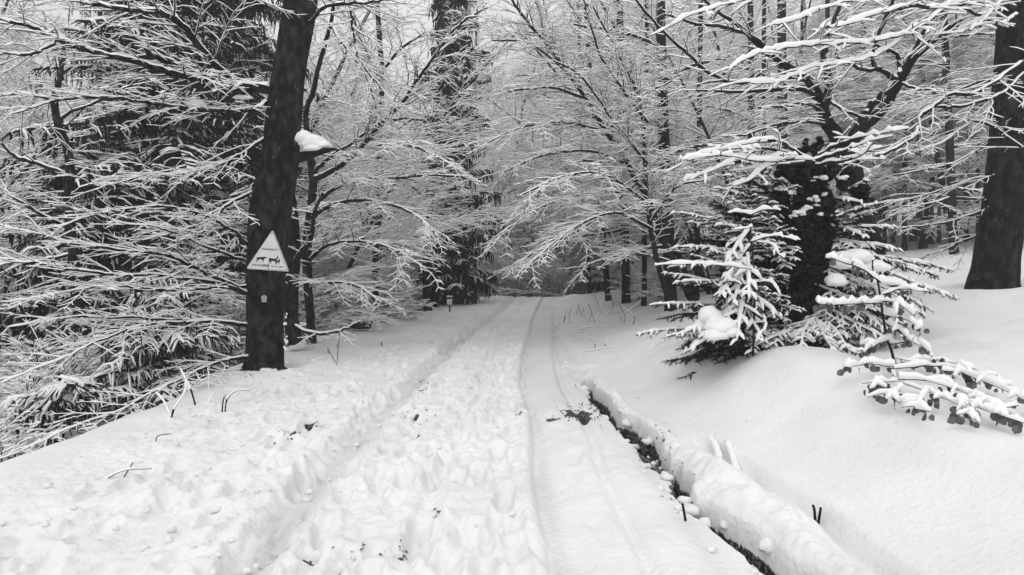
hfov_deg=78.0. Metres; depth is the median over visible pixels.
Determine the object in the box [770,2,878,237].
beech tree
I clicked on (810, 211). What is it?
ivy covered stump
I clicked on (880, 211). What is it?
beech tree
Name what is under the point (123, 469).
dead twig
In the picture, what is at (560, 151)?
beech tree
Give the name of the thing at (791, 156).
beech sapling
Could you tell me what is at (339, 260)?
beech tree
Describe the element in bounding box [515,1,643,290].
beech tree
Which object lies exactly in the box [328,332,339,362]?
seedling
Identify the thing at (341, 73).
beech tree
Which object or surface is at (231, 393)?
dead twig
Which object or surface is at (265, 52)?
spruce tree
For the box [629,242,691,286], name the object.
snowy shrub
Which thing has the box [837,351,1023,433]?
beech sapling
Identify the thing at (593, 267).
snowy shrub
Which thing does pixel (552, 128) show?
beech tree
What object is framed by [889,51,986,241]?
beech tree
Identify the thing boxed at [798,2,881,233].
beech tree
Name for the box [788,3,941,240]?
beech tree
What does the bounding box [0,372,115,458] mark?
spruce tree
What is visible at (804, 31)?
beech tree
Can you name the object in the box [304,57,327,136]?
beech tree
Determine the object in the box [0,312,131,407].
snowy shrub
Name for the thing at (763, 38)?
beech tree
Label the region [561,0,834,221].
beech tree
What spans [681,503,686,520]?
dead twig
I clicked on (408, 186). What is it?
beech tree
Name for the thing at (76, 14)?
sky
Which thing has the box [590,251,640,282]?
snowy shrub
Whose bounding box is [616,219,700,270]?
beech tree
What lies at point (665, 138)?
beech tree
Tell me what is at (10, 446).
snowy shrub
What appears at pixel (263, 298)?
trail marker
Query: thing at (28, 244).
beech tree
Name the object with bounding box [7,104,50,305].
beech tree
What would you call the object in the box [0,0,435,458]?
beech tree
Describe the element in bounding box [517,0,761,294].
beech tree
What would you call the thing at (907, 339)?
beech sapling
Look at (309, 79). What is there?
beech tree
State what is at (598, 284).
beech tree
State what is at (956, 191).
beech tree
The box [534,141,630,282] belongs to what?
beech tree
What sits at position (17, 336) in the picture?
snowy shrub
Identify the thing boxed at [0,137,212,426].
spruce tree
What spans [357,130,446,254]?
beech tree
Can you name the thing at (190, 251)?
beech tree
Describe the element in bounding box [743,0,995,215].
beech tree
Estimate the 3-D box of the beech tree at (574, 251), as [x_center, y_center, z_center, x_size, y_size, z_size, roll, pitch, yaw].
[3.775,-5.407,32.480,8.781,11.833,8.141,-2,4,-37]
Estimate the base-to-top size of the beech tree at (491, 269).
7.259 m
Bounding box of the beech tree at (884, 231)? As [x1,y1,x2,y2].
[802,53,915,248]
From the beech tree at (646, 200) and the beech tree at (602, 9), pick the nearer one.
the beech tree at (646, 200)
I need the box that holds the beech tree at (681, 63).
[607,0,743,255]
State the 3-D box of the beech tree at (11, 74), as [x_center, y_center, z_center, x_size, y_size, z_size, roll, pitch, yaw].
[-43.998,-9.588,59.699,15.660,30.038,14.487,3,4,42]
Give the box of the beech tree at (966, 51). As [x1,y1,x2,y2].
[928,16,992,96]
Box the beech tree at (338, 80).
[303,17,401,202]
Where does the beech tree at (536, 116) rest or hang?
on the ground
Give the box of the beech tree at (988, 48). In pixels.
[840,0,995,143]
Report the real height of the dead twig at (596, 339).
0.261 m
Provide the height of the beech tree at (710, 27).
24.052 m
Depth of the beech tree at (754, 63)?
31.39 m
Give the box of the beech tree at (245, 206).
[153,132,381,298]
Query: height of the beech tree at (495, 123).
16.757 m
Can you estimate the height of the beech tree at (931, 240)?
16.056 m
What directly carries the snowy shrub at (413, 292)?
on the ground
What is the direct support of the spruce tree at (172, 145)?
on the ground
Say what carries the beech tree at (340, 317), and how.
on the ground
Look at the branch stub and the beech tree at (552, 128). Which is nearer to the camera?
the branch stub
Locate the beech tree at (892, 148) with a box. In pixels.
[825,46,1023,273]
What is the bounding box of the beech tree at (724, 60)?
[671,0,774,260]
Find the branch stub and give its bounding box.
[707,432,740,469]
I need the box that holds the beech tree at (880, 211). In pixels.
[849,192,909,218]
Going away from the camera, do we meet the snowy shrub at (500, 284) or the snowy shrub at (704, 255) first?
the snowy shrub at (704, 255)
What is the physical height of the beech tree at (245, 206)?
5.599 m
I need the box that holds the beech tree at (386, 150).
[350,89,419,208]
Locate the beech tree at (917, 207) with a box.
[854,2,920,235]
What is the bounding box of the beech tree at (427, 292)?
[389,0,502,310]
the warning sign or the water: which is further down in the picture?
the water
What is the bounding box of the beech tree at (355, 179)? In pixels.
[253,0,504,343]
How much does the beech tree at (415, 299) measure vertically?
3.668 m
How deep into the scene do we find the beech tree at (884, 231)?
24.85 m
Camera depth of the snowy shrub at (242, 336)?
12.02 m
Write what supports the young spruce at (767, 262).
on the ground
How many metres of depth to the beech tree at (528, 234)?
28.91 m
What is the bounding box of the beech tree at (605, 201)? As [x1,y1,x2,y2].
[559,87,708,274]
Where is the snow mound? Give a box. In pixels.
[693,305,740,340]
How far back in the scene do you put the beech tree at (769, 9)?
28.26 m
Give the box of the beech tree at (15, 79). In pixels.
[0,0,80,177]
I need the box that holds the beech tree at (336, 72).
[231,0,478,281]
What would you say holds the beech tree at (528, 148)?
on the ground
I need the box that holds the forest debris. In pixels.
[80,320,1009,492]
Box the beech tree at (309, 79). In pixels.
[303,45,334,121]
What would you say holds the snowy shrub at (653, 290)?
on the ground
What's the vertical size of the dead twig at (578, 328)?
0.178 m
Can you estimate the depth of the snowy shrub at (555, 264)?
27.72 m
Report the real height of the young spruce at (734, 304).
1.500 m
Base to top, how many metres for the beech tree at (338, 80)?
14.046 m
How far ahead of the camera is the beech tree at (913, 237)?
28.77 m
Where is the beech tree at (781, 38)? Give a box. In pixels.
[705,0,787,186]
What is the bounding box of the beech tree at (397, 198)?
[296,159,451,269]
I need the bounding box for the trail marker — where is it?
[261,295,266,302]
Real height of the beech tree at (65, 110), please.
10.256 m
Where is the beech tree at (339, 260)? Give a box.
[220,180,414,302]
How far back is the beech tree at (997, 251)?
9.13 m
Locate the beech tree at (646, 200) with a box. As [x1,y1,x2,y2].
[506,0,721,311]
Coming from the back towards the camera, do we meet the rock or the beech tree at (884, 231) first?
the beech tree at (884, 231)
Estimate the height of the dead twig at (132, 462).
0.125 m
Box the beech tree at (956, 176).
[896,77,988,189]
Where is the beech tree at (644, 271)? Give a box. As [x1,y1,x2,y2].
[605,0,695,305]
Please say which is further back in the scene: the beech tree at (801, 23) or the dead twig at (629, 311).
the beech tree at (801, 23)
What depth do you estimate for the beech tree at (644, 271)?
15.93 m
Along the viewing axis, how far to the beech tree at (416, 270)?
21.56 m
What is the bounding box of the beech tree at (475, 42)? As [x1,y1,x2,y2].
[406,0,522,246]
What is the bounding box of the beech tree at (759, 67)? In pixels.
[652,0,848,221]
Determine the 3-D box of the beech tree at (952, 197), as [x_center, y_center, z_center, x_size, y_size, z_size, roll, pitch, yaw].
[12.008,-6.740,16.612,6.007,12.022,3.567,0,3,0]
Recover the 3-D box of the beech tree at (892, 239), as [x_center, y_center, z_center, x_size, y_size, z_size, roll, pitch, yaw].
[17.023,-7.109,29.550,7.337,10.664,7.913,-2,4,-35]
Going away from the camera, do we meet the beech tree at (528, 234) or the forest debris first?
the forest debris
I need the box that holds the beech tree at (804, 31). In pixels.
[736,0,847,188]
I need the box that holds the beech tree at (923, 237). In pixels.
[790,0,995,248]
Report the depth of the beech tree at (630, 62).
21.52 m
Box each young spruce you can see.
[635,161,810,380]
[678,222,782,367]
[756,177,957,354]
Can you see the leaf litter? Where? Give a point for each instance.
(438, 511)
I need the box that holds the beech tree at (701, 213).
[572,74,788,272]
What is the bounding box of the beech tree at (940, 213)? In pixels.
[844,13,980,247]
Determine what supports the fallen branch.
on the ground
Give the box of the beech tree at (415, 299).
[389,255,444,313]
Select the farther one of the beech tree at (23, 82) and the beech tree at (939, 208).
the beech tree at (939, 208)
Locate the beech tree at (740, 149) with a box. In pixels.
[587,89,776,219]
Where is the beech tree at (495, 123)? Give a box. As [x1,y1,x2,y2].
[473,70,517,244]
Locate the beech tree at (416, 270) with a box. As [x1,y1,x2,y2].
[381,182,482,273]
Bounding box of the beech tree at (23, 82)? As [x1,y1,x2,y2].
[0,0,72,332]
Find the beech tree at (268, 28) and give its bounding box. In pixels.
[42,7,319,194]
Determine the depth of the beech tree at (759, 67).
19.68 m
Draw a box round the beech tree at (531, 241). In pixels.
[474,208,580,296]
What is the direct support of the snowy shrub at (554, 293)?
on the ground
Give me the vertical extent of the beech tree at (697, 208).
6.692 m
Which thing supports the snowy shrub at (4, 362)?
on the ground
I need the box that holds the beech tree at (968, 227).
[930,172,984,234]
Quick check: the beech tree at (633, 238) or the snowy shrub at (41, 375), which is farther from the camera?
the beech tree at (633, 238)
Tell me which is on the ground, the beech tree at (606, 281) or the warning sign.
the beech tree at (606, 281)
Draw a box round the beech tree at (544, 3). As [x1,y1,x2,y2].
[512,0,601,282]
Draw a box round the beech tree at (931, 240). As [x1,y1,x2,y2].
[793,0,953,243]
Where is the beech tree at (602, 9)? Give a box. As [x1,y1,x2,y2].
[536,0,718,256]
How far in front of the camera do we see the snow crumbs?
4.27 m
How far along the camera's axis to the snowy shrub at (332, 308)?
14.20 m
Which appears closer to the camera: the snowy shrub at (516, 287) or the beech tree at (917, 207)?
the snowy shrub at (516, 287)
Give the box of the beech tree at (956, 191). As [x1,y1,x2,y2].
[909,174,983,200]
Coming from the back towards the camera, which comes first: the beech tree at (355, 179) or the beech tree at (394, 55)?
the beech tree at (394, 55)
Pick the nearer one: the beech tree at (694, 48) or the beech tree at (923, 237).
the beech tree at (923, 237)
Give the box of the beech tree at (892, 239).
[791,23,928,242]
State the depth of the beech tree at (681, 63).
31.25 m
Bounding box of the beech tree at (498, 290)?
[393,150,502,296]
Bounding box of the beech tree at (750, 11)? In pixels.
[690,2,806,203]
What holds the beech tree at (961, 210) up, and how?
on the ground
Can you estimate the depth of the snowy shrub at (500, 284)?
28.19 m
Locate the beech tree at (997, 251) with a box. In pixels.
[650,0,1023,289]
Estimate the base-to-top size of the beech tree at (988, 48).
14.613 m
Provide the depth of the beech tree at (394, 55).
14.42 m
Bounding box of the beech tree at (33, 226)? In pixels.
[0,80,117,311]
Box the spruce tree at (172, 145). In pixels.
[0,0,319,408]
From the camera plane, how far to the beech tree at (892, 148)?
7.76 m
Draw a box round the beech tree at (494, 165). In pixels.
[467,23,558,296]
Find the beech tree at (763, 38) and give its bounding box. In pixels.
[713,0,765,232]
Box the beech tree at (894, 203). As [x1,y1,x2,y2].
[892,2,907,235]
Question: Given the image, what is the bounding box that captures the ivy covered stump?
[769,135,871,346]
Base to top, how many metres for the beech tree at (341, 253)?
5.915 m
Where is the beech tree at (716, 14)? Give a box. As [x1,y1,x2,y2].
[667,0,760,93]
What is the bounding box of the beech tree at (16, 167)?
[0,91,93,303]
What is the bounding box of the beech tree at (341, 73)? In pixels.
[310,51,378,130]
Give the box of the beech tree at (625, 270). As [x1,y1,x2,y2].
[537,0,630,303]
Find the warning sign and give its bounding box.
[247,231,288,271]
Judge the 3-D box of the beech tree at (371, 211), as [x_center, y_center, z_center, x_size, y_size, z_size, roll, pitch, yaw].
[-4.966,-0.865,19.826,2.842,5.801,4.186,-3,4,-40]
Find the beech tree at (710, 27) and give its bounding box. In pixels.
[674,0,768,79]
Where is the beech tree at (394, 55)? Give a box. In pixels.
[318,1,454,320]
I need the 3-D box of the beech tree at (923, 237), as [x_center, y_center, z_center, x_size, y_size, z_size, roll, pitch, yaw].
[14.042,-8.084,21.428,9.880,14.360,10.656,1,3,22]
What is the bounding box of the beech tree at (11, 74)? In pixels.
[0,10,49,132]
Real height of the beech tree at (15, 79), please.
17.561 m
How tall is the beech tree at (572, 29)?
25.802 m
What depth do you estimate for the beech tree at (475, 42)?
38.65 m
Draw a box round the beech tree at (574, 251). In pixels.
[530,46,641,290]
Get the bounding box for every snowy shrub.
[0,309,68,367]
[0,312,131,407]
[0,331,52,397]
[0,350,108,441]
[0,360,53,443]
[0,371,75,462]
[185,257,342,368]
[313,264,385,325]
[320,249,435,323]
[327,261,445,315]
[467,252,510,296]
[488,235,570,296]
[494,258,543,296]
[531,256,585,296]
[556,261,598,295]
[573,235,641,276]
[590,229,658,277]
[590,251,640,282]
[607,261,653,298]
[625,253,701,300]
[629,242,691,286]
[700,229,734,272]
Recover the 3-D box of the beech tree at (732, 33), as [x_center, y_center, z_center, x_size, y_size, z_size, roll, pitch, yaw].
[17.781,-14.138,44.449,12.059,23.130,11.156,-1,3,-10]
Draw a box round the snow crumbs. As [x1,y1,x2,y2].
[0,347,771,574]
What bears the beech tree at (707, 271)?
on the ground
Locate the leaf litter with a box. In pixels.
[215,370,694,559]
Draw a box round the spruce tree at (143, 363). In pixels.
[65,276,240,426]
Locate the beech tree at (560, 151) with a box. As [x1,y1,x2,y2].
[457,0,697,311]
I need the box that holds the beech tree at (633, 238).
[569,124,703,252]
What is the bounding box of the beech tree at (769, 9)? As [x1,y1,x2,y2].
[689,0,822,185]
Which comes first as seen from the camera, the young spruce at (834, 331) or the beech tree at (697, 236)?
the young spruce at (834, 331)
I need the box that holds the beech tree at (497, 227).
[420,184,535,278]
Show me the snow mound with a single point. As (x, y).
(714, 323)
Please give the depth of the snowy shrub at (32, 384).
8.31 m
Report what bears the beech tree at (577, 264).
on the ground
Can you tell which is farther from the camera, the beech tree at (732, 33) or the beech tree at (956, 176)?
the beech tree at (732, 33)
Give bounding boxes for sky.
[0,0,979,237]
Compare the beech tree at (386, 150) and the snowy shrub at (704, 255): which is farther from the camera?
the beech tree at (386, 150)
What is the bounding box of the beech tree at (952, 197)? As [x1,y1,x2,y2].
[855,1,995,254]
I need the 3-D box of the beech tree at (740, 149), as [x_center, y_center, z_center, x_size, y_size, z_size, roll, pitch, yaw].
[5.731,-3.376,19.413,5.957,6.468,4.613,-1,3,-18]
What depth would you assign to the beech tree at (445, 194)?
18.25 m
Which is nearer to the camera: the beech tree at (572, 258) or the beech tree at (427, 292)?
the beech tree at (427, 292)
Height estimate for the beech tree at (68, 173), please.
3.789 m
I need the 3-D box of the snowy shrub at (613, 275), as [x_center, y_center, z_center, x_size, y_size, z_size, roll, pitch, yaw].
[5.311,-1.256,28.953,3.510,2.952,3.710,1,3,15]
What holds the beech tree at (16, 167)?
on the ground
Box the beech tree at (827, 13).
[793,0,889,221]
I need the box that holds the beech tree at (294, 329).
[284,189,360,347]
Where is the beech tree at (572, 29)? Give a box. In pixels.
[543,0,608,95]
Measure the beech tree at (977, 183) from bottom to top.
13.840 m
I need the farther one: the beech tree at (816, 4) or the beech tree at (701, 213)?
the beech tree at (816, 4)
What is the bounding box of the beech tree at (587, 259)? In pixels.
[503,1,674,293]
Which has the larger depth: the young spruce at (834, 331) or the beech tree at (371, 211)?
the beech tree at (371, 211)
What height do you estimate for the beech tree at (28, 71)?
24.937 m
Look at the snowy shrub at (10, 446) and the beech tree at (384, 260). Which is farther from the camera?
the beech tree at (384, 260)
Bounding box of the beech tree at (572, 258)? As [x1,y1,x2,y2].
[472,148,631,275]
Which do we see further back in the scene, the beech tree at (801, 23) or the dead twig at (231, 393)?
the beech tree at (801, 23)
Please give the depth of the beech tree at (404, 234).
12.85 m
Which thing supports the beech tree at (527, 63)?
on the ground
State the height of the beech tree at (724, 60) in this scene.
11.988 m
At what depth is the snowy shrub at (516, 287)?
28.04 m
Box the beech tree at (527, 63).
[498,0,570,147]
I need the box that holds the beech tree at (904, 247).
[808,8,962,250]
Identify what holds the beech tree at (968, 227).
on the ground
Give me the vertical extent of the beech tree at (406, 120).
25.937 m
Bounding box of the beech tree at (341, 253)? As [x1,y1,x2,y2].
[179,124,388,295]
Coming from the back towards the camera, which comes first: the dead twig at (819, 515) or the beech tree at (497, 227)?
the beech tree at (497, 227)
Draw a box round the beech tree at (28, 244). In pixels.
[0,156,62,341]
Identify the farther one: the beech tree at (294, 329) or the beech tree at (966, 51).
the beech tree at (966, 51)
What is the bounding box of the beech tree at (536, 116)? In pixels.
[499,67,641,281]
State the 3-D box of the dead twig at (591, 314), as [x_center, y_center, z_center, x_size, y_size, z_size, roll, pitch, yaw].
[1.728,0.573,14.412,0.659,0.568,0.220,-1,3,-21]
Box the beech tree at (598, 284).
[472,0,600,291]
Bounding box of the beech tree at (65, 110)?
[0,0,273,221]
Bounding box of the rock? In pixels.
[348,315,372,328]
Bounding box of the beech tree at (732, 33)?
[703,0,800,94]
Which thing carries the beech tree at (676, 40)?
on the ground
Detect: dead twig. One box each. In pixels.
[101,422,151,477]
[124,433,170,476]
[155,367,212,417]
[221,389,251,411]
[571,326,588,333]
[577,301,596,322]
[585,335,608,347]
[594,295,614,315]
[616,297,641,324]
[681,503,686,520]
[812,505,821,524]
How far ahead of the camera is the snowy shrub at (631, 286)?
17.74 m
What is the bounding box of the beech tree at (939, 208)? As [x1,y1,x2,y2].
[877,186,982,242]
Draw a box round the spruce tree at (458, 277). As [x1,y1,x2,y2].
[409,0,506,306]
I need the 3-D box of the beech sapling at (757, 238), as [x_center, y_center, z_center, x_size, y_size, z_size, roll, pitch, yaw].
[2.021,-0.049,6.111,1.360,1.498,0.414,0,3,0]
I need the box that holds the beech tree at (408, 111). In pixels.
[369,56,485,186]
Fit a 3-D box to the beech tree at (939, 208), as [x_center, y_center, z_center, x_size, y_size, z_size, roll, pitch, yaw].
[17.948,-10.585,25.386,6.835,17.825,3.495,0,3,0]
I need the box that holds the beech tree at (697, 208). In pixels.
[494,5,781,300]
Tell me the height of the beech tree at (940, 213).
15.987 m
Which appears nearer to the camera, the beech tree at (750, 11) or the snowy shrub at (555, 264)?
the beech tree at (750, 11)
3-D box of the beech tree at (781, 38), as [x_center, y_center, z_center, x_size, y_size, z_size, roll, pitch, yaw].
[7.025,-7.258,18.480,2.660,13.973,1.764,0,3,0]
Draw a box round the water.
[591,400,677,498]
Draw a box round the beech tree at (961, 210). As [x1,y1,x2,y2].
[956,191,963,232]
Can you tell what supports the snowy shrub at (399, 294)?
on the ground
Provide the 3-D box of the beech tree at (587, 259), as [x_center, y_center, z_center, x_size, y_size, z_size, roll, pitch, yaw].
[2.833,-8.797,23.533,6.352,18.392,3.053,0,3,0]
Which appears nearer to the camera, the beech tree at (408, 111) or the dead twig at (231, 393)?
the dead twig at (231, 393)
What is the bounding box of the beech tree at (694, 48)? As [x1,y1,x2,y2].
[677,9,737,218]
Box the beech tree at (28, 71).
[0,0,92,142]
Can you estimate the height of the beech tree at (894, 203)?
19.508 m
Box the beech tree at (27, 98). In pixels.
[0,32,94,153]
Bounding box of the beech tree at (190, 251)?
[101,169,252,326]
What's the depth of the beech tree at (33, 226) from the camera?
10.27 m
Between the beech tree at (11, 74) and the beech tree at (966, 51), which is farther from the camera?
the beech tree at (11, 74)
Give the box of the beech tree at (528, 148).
[478,88,633,274]
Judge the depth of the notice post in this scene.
17.40 m
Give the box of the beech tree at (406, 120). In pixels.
[385,74,432,187]
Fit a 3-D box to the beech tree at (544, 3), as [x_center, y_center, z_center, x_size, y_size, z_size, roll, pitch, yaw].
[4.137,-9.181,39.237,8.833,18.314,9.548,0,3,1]
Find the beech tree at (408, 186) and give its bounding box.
[371,107,492,296]
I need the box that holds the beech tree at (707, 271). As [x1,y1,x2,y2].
[691,138,719,278]
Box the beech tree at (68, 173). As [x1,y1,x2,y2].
[0,36,178,310]
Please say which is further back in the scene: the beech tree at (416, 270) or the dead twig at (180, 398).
the beech tree at (416, 270)
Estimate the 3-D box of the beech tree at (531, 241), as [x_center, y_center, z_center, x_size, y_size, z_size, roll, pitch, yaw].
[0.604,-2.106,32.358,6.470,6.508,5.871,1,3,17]
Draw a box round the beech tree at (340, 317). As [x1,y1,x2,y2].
[191,194,405,334]
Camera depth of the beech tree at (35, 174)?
17.85 m
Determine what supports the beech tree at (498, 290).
on the ground
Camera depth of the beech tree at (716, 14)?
43.18 m
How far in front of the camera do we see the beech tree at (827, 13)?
23.46 m
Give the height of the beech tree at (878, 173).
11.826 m
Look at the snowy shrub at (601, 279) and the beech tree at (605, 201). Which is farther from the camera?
the snowy shrub at (601, 279)
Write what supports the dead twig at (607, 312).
on the ground
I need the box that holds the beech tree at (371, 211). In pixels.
[340,170,395,265]
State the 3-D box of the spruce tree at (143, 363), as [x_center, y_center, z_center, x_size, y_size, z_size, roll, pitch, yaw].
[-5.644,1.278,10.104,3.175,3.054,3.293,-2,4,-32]
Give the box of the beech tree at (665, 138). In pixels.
[548,0,752,310]
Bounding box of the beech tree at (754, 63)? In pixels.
[725,1,837,206]
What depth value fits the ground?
4.62 m
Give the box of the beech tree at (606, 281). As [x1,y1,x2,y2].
[534,0,611,300]
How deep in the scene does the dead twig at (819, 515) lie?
3.85 m
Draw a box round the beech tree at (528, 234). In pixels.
[474,179,592,296]
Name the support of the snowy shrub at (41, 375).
on the ground
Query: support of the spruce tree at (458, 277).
on the ground
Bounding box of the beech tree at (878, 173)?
[771,0,991,241]
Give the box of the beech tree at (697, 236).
[637,0,746,299]
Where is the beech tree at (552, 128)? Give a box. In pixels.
[516,65,718,274]
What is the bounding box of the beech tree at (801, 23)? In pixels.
[746,0,881,222]
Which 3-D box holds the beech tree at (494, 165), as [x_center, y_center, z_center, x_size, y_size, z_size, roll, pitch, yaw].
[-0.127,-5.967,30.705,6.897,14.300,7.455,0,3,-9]
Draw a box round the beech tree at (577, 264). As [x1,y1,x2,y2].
[564,236,586,277]
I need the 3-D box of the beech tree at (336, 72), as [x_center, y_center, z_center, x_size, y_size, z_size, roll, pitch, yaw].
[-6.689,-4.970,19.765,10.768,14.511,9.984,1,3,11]
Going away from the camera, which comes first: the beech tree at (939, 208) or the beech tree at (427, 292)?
the beech tree at (427, 292)
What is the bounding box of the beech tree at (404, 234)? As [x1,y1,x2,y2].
[242,0,555,305]
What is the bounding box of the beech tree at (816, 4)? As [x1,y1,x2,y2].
[742,0,842,102]
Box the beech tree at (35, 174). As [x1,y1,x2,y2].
[0,64,119,309]
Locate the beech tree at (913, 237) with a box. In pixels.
[848,159,917,241]
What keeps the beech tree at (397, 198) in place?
on the ground
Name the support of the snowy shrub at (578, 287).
on the ground
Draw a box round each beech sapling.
[655,205,800,355]
[666,125,908,293]
[812,251,932,363]
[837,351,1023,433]
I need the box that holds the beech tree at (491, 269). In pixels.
[447,175,515,274]
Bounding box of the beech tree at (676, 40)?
[539,0,723,164]
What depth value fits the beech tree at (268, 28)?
21.04 m
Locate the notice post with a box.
[446,296,452,311]
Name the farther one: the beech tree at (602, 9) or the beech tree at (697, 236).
the beech tree at (602, 9)
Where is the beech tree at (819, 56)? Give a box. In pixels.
[786,22,843,237]
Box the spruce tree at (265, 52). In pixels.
[66,0,326,317]
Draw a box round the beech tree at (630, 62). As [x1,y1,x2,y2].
[527,0,778,253]
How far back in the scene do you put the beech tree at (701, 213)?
16.62 m
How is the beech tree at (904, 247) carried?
on the ground
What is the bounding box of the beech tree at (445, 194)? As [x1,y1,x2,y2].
[298,145,496,279]
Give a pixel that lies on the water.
(641, 452)
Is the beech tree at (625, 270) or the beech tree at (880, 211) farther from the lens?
the beech tree at (880, 211)
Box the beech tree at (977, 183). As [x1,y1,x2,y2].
[883,26,986,241]
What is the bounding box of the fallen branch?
[562,315,672,351]
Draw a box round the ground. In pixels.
[0,223,1023,574]
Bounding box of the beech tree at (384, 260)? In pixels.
[301,189,433,294]
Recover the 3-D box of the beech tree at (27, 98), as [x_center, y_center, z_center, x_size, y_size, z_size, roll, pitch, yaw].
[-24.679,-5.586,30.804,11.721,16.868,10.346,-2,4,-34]

